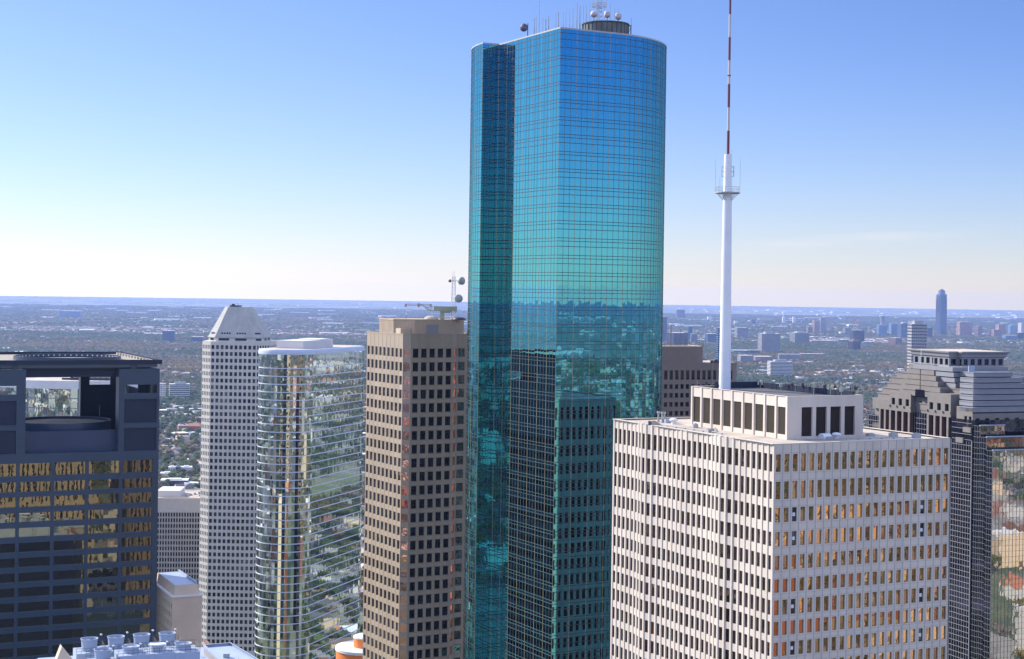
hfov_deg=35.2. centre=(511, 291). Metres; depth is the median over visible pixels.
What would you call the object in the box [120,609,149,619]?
ribbon window
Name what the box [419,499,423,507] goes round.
window
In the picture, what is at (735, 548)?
window
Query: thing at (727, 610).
window
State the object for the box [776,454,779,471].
window
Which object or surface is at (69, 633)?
ribbon window
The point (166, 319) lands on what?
warehouse
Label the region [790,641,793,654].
blind window
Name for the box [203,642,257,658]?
flat roofed block
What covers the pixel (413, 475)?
window
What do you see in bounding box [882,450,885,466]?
window
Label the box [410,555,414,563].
window
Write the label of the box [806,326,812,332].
tower block
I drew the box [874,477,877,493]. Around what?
window
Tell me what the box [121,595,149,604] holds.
ribbon window
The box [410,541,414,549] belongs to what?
window
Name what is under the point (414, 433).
window
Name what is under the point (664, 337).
tower block
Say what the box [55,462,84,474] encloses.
ribbon window
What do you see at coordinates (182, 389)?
tower block
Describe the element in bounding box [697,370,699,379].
window
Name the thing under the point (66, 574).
ribbon window
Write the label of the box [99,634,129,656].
cooling tower
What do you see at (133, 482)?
ribbon window
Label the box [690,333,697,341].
tower block
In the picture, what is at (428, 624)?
window
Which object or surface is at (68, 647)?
ribbon window
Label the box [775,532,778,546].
window
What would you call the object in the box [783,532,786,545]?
window
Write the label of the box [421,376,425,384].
window
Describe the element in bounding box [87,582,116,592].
ribbon window
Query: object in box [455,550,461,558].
corner window
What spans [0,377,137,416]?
window
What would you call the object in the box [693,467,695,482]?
window
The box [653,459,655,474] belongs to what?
window
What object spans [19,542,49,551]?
ribbon window
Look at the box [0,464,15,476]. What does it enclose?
ribbon window
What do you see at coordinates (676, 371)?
window
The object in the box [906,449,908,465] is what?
window
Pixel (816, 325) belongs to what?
tower block
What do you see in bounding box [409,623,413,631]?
window
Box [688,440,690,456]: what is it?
window
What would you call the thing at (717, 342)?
tower block
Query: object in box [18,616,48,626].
ribbon window
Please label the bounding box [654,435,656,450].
window
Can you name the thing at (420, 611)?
window
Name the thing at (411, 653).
window
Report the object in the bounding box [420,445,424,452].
window
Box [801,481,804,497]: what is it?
window
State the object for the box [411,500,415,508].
window
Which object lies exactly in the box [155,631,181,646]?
cooling tower
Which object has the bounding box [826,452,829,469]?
window
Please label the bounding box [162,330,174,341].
tower block
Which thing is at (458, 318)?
roof dome
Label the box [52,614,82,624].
ribbon window
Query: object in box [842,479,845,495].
window
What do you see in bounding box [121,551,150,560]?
ribbon window
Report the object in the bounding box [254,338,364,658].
rounded glass tower
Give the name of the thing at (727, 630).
window
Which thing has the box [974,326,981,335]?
tower block
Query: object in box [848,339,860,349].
tower block
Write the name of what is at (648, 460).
window
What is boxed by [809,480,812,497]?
window
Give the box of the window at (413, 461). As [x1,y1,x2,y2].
[411,459,416,466]
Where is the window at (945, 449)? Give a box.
[944,448,946,464]
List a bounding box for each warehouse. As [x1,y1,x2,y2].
[154,319,179,320]
[675,325,701,326]
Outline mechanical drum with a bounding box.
[582,20,628,33]
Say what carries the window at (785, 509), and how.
in the stone tower at (762, 528)
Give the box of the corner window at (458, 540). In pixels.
[455,536,461,544]
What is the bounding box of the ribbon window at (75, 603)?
[53,599,83,609]
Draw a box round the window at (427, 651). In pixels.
[425,649,429,657]
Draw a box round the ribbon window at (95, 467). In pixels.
[89,461,118,473]
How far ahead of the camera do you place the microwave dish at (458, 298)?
472.31 m
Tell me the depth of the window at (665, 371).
702.33 m
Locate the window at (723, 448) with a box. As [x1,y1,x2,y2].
[722,447,724,463]
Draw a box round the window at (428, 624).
[426,622,430,630]
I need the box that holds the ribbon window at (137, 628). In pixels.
[120,624,149,633]
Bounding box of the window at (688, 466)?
[688,466,689,481]
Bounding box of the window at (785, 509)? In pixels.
[784,508,787,521]
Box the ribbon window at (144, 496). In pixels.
[122,492,151,502]
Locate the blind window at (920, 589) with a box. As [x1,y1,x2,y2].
[919,588,922,601]
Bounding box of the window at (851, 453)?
[850,452,853,468]
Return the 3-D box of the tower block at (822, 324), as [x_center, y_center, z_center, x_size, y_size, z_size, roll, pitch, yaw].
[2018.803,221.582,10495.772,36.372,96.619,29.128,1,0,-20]
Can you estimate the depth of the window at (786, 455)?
301.55 m
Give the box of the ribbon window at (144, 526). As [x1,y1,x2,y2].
[122,522,150,531]
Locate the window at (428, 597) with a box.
[426,594,430,602]
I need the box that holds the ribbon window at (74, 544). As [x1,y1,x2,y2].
[53,540,83,549]
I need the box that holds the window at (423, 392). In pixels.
[421,390,425,398]
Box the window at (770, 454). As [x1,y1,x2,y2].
[770,454,771,471]
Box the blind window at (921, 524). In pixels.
[920,523,923,536]
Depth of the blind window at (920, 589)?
315.79 m
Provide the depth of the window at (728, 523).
312.65 m
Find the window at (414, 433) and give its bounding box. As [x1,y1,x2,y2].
[412,431,416,439]
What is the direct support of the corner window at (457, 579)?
in the tan tower at (414, 507)
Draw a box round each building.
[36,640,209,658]
[160,471,169,477]
[160,478,188,486]
[168,465,175,469]
[181,465,191,470]
[186,423,200,431]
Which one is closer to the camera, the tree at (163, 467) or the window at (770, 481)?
the window at (770, 481)
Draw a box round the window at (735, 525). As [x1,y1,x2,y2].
[734,523,736,537]
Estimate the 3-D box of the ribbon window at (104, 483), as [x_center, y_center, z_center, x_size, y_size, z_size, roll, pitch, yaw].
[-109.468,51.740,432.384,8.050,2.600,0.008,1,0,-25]
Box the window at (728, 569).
[726,568,729,580]
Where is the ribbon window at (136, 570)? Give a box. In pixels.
[121,566,150,575]
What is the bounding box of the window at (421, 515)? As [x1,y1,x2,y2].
[419,513,423,521]
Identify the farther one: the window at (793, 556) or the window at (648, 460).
the window at (648, 460)
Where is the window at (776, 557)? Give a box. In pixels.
[775,556,778,569]
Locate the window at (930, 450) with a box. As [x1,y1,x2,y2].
[929,449,931,464]
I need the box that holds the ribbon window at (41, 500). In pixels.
[19,496,50,506]
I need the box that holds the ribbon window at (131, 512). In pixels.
[122,508,151,517]
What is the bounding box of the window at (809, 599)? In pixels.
[807,597,810,611]
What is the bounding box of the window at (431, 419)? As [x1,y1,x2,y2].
[429,417,433,425]
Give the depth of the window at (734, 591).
311.12 m
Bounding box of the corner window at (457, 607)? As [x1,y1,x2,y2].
[454,604,460,612]
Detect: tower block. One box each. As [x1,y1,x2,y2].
[60,311,82,316]
[160,383,165,396]
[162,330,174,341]
[169,382,189,397]
[191,336,203,341]
[662,317,666,340]
[667,332,687,343]
[676,309,684,316]
[687,326,692,339]
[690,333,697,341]
[705,333,715,342]
[716,327,719,359]
[731,350,747,352]
[734,327,747,336]
[737,355,753,361]
[748,350,759,352]
[754,356,771,361]
[758,332,779,351]
[767,359,792,375]
[778,354,799,359]
[790,331,808,342]
[799,353,824,356]
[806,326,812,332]
[809,340,835,341]
[812,320,819,332]
[819,318,825,331]
[843,327,850,333]
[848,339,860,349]
[850,322,863,341]
[877,325,886,334]
[880,316,884,324]
[888,338,901,344]
[889,323,896,334]
[897,322,911,337]
[907,321,926,370]
[927,327,931,336]
[956,322,971,335]
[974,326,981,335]
[991,329,1000,337]
[996,324,1004,337]
[1002,335,1017,338]
[1008,324,1016,334]
[1015,332,1023,338]
[1018,323,1023,332]
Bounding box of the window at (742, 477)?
[741,476,743,492]
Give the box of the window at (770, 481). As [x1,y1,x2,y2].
[770,481,771,498]
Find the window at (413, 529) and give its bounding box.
[410,527,415,535]
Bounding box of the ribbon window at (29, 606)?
[18,601,48,611]
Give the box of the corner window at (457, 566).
[455,563,460,571]
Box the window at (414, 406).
[412,404,416,412]
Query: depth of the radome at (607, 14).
400.41 m
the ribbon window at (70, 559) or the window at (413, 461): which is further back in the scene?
the window at (413, 461)
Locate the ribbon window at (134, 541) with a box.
[121,537,150,546]
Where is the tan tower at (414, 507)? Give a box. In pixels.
[362,318,466,658]
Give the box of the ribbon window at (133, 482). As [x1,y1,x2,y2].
[122,478,151,487]
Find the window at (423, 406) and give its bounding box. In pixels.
[420,404,425,411]
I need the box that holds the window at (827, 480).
[825,479,828,496]
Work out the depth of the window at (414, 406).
458.36 m
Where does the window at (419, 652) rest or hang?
in the tan tower at (414, 507)
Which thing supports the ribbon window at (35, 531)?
in the navy tower at (78, 522)
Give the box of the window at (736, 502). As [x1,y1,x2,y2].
[734,500,737,513]
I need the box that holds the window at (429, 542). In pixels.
[427,540,431,548]
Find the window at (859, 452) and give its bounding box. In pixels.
[858,451,861,467]
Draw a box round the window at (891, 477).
[890,476,892,492]
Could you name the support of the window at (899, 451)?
in the stone tower at (762, 528)
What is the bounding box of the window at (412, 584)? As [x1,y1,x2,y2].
[410,582,414,590]
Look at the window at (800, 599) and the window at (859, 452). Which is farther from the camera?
the window at (859, 452)
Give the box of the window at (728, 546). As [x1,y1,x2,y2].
[727,545,730,558]
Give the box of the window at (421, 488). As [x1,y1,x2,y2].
[419,486,423,494]
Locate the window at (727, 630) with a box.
[726,629,728,641]
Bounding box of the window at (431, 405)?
[429,403,433,411]
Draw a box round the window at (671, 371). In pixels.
[670,370,672,379]
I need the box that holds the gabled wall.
[55,644,71,658]
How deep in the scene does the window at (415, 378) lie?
458.47 m
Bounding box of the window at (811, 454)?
[809,453,812,469]
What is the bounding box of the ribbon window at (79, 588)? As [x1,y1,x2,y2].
[53,584,83,594]
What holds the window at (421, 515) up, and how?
in the tan tower at (414, 507)
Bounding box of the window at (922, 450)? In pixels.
[921,449,924,465]
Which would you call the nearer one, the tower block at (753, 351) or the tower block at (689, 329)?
the tower block at (753, 351)
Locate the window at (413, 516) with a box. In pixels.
[411,513,415,521]
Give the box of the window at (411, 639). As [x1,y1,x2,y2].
[409,637,413,645]
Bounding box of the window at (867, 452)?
[866,451,869,467]
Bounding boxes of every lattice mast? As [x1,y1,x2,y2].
[451,277,455,318]
[592,0,606,20]
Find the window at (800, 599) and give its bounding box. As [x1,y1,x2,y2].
[799,598,802,612]
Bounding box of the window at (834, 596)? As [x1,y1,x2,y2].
[832,595,835,609]
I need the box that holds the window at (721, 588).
[720,586,722,600]
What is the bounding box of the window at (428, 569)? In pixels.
[426,567,431,575]
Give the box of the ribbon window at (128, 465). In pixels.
[123,460,151,472]
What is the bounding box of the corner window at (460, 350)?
[458,348,464,356]
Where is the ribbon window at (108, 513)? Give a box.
[88,509,117,518]
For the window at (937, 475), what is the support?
in the stone tower at (762, 528)
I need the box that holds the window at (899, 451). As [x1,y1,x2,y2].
[898,450,900,466]
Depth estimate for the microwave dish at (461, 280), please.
472.74 m
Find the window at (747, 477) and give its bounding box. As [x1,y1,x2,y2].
[747,477,748,493]
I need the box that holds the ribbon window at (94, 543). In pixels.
[88,538,117,548]
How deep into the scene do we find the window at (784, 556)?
301.59 m
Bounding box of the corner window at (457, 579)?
[455,577,460,585]
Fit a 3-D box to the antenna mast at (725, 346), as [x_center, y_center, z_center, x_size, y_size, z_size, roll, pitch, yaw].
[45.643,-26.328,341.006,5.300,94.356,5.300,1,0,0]
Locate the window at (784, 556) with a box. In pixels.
[783,555,786,568]
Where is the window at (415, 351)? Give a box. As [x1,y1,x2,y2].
[413,349,417,357]
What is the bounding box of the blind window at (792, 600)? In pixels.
[791,599,794,613]
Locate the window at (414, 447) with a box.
[412,445,416,453]
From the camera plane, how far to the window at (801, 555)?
303.29 m
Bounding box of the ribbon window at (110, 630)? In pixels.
[87,626,116,636]
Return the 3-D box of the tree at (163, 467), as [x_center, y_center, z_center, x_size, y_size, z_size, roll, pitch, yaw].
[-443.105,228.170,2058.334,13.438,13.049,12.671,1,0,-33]
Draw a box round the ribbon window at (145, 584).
[121,580,150,590]
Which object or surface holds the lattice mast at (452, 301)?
on the tan tower at (414, 507)
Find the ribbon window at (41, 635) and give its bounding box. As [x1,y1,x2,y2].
[17,631,48,641]
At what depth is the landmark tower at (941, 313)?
10233.80 m
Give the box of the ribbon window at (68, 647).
[52,643,81,653]
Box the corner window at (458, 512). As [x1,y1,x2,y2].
[456,510,461,517]
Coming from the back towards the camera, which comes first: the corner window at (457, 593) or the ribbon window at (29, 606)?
the corner window at (457, 593)
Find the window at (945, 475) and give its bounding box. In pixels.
[943,474,946,489]
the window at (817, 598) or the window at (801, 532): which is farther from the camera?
the window at (817, 598)
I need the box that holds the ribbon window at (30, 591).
[18,586,48,596]
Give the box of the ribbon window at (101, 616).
[87,611,116,621]
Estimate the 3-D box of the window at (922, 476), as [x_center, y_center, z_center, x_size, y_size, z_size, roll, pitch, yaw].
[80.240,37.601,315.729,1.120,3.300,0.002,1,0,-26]
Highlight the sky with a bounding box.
[0,0,1023,309]
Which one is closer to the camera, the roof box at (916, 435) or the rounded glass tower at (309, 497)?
the roof box at (916, 435)
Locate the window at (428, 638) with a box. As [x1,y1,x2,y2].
[425,635,430,643]
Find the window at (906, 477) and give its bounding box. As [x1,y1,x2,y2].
[905,476,908,491]
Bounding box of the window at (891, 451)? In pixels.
[890,450,893,466]
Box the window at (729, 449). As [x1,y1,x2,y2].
[728,447,731,464]
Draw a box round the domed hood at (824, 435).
[818,433,831,439]
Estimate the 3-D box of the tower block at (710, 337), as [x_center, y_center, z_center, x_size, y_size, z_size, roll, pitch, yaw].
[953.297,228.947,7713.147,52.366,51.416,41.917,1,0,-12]
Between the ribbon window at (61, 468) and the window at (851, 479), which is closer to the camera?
the window at (851, 479)
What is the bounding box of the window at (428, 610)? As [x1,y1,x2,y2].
[426,608,430,616]
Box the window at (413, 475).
[411,472,415,480]
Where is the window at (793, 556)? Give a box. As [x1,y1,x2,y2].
[791,555,794,568]
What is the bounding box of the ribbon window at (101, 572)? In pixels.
[87,567,117,577]
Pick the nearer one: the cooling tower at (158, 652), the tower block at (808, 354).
the cooling tower at (158, 652)
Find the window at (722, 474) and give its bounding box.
[721,473,723,489]
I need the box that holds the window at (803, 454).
[801,453,804,470]
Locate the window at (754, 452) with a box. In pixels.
[753,451,755,468]
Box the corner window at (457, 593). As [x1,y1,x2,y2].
[454,590,460,598]
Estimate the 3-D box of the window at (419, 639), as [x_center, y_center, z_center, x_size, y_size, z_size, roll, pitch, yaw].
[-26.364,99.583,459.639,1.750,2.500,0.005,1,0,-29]
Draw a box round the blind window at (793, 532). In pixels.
[792,531,795,544]
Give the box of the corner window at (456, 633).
[454,631,459,639]
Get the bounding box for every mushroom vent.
[669,418,677,423]
[832,432,840,437]
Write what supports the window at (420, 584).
in the tan tower at (414, 507)
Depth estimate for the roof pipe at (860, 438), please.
315.13 m
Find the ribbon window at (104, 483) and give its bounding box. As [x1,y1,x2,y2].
[89,479,118,488]
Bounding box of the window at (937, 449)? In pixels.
[936,448,939,464]
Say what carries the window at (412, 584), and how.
in the tan tower at (414, 507)
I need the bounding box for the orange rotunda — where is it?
[335,633,362,658]
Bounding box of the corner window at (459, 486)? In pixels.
[456,483,462,491]
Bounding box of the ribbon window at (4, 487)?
[0,483,15,492]
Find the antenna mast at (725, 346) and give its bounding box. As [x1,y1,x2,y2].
[715,0,739,389]
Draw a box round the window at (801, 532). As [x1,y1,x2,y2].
[800,531,803,544]
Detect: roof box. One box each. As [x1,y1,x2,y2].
[706,428,713,432]
[888,432,897,436]
[911,433,920,437]
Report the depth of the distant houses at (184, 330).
8193.00 m
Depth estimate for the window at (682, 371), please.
704.73 m
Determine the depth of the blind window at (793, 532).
302.44 m
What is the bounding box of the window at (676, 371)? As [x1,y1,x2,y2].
[675,370,677,379]
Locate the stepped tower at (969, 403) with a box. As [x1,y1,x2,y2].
[868,348,1023,658]
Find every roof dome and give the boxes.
[424,316,437,318]
[453,317,465,319]
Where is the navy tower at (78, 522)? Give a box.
[0,351,161,658]
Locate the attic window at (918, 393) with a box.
[915,389,923,396]
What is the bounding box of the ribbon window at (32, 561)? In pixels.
[18,556,49,566]
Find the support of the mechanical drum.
on the glass tower at (566, 247)
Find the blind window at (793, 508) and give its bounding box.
[792,507,795,520]
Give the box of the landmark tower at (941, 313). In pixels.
[935,289,946,334]
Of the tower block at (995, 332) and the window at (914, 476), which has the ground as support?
the tower block at (995, 332)
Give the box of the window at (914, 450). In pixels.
[913,449,916,465]
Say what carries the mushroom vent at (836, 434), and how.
on the stone tower at (762, 528)
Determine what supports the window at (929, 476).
in the stone tower at (762, 528)
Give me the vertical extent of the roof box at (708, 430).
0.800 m
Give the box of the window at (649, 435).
[648,434,650,449]
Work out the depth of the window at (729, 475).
312.65 m
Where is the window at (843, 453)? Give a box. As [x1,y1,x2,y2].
[842,452,845,468]
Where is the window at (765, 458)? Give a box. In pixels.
[764,453,766,470]
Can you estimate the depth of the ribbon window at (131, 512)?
436.09 m
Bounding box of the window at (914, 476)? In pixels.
[913,475,916,491]
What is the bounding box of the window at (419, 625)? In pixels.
[417,622,422,630]
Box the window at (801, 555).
[800,554,803,567]
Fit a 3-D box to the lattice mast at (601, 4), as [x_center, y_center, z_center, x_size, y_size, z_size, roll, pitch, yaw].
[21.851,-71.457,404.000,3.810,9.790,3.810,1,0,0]
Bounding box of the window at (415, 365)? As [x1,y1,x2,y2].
[413,363,417,370]
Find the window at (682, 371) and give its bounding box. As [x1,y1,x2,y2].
[681,370,683,379]
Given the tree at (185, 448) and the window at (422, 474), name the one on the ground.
the tree at (185, 448)
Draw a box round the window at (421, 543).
[418,540,423,548]
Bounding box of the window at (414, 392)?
[412,390,417,398]
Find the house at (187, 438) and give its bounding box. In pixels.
[175,435,189,442]
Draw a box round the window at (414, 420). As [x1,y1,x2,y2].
[412,417,416,425]
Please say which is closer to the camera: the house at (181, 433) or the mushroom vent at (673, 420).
the mushroom vent at (673, 420)
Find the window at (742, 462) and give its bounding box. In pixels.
[741,449,743,466]
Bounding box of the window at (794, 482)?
[792,481,795,497]
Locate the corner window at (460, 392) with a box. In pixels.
[457,389,463,396]
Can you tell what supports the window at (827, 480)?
in the stone tower at (762, 528)
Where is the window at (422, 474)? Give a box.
[419,472,424,480]
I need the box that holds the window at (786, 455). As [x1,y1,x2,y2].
[784,454,788,471]
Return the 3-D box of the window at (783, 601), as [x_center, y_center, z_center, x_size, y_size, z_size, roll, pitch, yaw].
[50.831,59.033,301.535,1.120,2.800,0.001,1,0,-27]
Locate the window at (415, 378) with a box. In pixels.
[413,376,417,384]
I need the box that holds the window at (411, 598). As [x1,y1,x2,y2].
[409,596,414,604]
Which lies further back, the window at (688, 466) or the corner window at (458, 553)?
the corner window at (458, 553)
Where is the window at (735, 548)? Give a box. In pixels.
[734,546,736,560]
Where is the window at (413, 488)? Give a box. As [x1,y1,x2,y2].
[411,486,415,494]
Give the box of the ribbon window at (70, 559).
[53,555,83,564]
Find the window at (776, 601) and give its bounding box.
[774,600,777,614]
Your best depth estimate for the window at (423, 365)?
459.70 m
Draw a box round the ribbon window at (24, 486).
[19,481,50,491]
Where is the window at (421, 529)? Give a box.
[419,527,423,535]
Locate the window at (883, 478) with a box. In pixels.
[882,477,884,493]
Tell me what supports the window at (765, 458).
in the stone tower at (762, 528)
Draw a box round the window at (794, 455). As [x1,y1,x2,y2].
[793,454,796,470]
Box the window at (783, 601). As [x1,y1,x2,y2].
[782,600,785,613]
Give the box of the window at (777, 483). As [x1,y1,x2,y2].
[776,482,779,498]
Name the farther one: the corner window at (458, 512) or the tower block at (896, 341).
the tower block at (896, 341)
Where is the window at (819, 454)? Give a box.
[818,453,821,469]
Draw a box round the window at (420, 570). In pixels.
[418,568,422,576]
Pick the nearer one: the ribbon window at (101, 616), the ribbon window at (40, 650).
the ribbon window at (40, 650)
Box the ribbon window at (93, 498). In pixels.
[88,493,118,503]
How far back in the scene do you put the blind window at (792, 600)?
302.44 m
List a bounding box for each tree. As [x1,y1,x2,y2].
[0,303,1023,631]
[159,465,169,470]
[163,454,169,460]
[165,432,172,437]
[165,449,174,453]
[168,471,176,477]
[181,446,188,451]
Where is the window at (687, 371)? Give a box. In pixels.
[686,370,688,379]
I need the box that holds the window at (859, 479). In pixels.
[858,478,861,494]
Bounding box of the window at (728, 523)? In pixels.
[727,522,730,535]
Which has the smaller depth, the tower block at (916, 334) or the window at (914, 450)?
the window at (914, 450)
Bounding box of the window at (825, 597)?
[824,596,827,610]
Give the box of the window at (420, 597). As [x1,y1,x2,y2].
[418,595,422,603]
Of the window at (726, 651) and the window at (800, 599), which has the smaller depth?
the window at (800, 599)
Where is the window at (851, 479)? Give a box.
[850,478,853,494]
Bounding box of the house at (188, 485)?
[184,482,192,488]
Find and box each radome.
[590,11,597,17]
[604,11,610,18]
[615,13,621,20]
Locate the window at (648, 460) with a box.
[647,458,649,473]
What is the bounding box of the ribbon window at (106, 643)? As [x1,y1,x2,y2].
[97,641,107,645]
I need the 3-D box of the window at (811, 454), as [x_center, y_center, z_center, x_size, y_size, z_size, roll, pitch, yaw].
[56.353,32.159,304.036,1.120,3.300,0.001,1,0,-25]
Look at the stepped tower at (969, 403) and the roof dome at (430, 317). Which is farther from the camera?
the stepped tower at (969, 403)
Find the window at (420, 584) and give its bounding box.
[418,581,422,589]
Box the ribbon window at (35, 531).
[19,527,49,536]
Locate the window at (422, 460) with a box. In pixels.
[420,458,424,466]
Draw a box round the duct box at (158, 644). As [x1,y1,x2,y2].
[150,642,165,650]
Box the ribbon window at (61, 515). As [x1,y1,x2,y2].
[54,510,84,520]
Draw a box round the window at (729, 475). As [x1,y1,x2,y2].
[728,474,731,490]
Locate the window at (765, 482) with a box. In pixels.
[764,480,766,497]
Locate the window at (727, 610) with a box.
[726,608,729,621]
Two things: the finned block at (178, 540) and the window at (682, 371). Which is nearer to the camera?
the window at (682, 371)
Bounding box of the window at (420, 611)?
[418,609,422,617]
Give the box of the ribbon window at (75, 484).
[54,480,84,490]
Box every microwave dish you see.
[453,295,462,302]
[458,277,464,284]
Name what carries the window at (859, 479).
in the stone tower at (762, 528)
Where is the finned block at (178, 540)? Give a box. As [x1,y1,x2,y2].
[157,486,199,588]
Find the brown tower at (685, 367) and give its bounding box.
[661,339,736,416]
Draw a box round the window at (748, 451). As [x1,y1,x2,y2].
[747,450,749,467]
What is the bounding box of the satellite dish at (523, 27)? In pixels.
[520,23,526,31]
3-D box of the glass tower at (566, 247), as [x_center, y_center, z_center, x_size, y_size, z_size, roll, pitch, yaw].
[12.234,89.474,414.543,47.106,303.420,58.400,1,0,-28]
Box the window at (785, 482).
[784,481,787,498]
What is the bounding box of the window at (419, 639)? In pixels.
[417,636,421,644]
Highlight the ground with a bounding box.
[0,296,1023,632]
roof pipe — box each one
[646,422,726,433]
[804,437,910,440]
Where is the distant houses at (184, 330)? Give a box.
[0,326,1023,600]
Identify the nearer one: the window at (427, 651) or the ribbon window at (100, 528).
the ribbon window at (100, 528)
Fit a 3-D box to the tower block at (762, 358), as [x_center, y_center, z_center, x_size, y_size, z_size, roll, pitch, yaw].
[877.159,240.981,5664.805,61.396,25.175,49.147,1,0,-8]
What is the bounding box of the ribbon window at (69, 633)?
[52,628,82,638]
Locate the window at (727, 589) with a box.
[726,588,729,602]
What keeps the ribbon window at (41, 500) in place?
in the navy tower at (78, 522)
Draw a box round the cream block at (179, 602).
[156,569,202,647]
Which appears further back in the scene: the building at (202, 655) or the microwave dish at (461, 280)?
the microwave dish at (461, 280)
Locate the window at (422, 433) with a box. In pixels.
[420,431,424,439]
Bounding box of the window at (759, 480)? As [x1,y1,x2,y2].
[758,479,760,496]
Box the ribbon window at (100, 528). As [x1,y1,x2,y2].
[88,524,117,533]
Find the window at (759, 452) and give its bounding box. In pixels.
[759,452,760,469]
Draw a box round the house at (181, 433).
[175,432,188,434]
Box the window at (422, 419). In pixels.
[420,417,424,425]
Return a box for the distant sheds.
[0,298,1023,342]
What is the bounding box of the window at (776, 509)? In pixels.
[775,508,778,521]
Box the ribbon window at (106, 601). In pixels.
[87,597,116,606]
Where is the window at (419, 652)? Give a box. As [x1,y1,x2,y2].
[417,650,421,658]
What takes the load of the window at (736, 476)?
in the stone tower at (762, 528)
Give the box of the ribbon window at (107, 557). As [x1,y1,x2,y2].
[88,553,117,562]
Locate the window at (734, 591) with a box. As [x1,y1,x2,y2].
[733,589,735,603]
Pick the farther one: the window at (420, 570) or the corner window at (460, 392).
the corner window at (460, 392)
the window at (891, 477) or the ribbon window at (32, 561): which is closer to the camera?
the window at (891, 477)
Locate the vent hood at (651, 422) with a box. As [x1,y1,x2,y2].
[648,420,662,425]
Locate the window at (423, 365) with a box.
[421,363,425,370]
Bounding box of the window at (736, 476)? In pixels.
[735,475,737,491]
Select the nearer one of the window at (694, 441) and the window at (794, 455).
the window at (794, 455)
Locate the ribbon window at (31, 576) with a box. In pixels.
[18,571,49,581]
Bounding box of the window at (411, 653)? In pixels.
[409,651,413,658]
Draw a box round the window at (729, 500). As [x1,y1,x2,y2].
[727,499,730,512]
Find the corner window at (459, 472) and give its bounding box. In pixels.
[456,469,462,477]
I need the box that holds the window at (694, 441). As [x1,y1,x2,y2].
[694,441,695,457]
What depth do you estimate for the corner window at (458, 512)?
467.80 m
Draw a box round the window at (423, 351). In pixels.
[421,349,425,357]
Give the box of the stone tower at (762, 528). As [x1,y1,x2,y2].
[610,381,950,658]
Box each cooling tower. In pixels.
[73,636,105,658]
[86,647,119,658]
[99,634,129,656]
[114,643,147,658]
[125,632,155,647]
[140,641,173,658]
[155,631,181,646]
[170,640,199,658]
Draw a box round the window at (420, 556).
[418,554,422,562]
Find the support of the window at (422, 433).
in the tan tower at (414, 507)
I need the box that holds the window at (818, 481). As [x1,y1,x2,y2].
[817,480,820,496]
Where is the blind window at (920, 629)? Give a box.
[918,628,921,640]
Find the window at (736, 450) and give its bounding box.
[735,448,737,465]
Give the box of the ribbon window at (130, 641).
[124,639,149,643]
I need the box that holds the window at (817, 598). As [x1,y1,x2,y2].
[816,597,819,610]
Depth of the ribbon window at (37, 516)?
424.95 m
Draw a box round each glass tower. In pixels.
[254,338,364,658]
[463,27,666,658]
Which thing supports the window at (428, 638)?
in the tan tower at (414, 507)
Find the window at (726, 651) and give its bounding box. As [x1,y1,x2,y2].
[725,649,728,658]
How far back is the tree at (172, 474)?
1995.21 m
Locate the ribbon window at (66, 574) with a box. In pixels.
[53,569,83,579]
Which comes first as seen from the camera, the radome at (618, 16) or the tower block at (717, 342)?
the radome at (618, 16)
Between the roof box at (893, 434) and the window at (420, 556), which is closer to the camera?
the roof box at (893, 434)
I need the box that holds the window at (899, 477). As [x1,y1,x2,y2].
[897,476,900,492]
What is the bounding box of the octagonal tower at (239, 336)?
[199,304,276,655]
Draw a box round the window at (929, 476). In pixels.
[928,475,931,490]
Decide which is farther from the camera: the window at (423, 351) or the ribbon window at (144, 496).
the window at (423, 351)
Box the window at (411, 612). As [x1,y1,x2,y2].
[409,610,413,618]
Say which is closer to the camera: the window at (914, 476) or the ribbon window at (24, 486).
the window at (914, 476)
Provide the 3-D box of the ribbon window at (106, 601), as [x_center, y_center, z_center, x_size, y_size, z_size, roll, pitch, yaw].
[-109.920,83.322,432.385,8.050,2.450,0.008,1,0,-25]
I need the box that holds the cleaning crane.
[405,303,456,318]
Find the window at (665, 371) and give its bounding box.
[664,370,666,379]
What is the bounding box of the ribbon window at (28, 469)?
[20,463,50,475]
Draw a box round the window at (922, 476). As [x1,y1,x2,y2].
[921,475,923,491]
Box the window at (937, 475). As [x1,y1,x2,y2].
[936,474,938,490]
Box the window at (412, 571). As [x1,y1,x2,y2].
[410,568,414,576]
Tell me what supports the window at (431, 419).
in the tan tower at (414, 507)
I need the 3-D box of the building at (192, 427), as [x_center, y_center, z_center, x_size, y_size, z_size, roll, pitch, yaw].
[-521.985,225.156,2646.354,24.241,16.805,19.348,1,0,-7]
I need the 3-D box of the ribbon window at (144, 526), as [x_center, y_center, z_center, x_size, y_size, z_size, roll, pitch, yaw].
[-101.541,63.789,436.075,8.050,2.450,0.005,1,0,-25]
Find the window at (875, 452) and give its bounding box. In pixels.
[874,451,877,467]
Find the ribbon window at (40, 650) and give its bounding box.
[17,646,48,656]
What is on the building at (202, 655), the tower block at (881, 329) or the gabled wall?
the gabled wall
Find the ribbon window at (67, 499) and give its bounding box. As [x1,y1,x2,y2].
[54,495,84,505]
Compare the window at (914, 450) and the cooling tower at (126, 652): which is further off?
the cooling tower at (126, 652)
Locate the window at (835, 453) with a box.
[834,452,837,468]
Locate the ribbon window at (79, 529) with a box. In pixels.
[54,525,84,535]
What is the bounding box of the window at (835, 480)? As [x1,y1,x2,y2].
[834,479,837,495]
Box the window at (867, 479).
[866,477,869,494]
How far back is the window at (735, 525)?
311.12 m
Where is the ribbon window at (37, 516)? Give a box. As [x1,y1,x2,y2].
[19,512,49,521]
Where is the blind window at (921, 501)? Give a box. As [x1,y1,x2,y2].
[920,500,923,513]
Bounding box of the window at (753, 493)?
[752,478,754,494]
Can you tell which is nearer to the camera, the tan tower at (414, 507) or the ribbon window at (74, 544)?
the ribbon window at (74, 544)

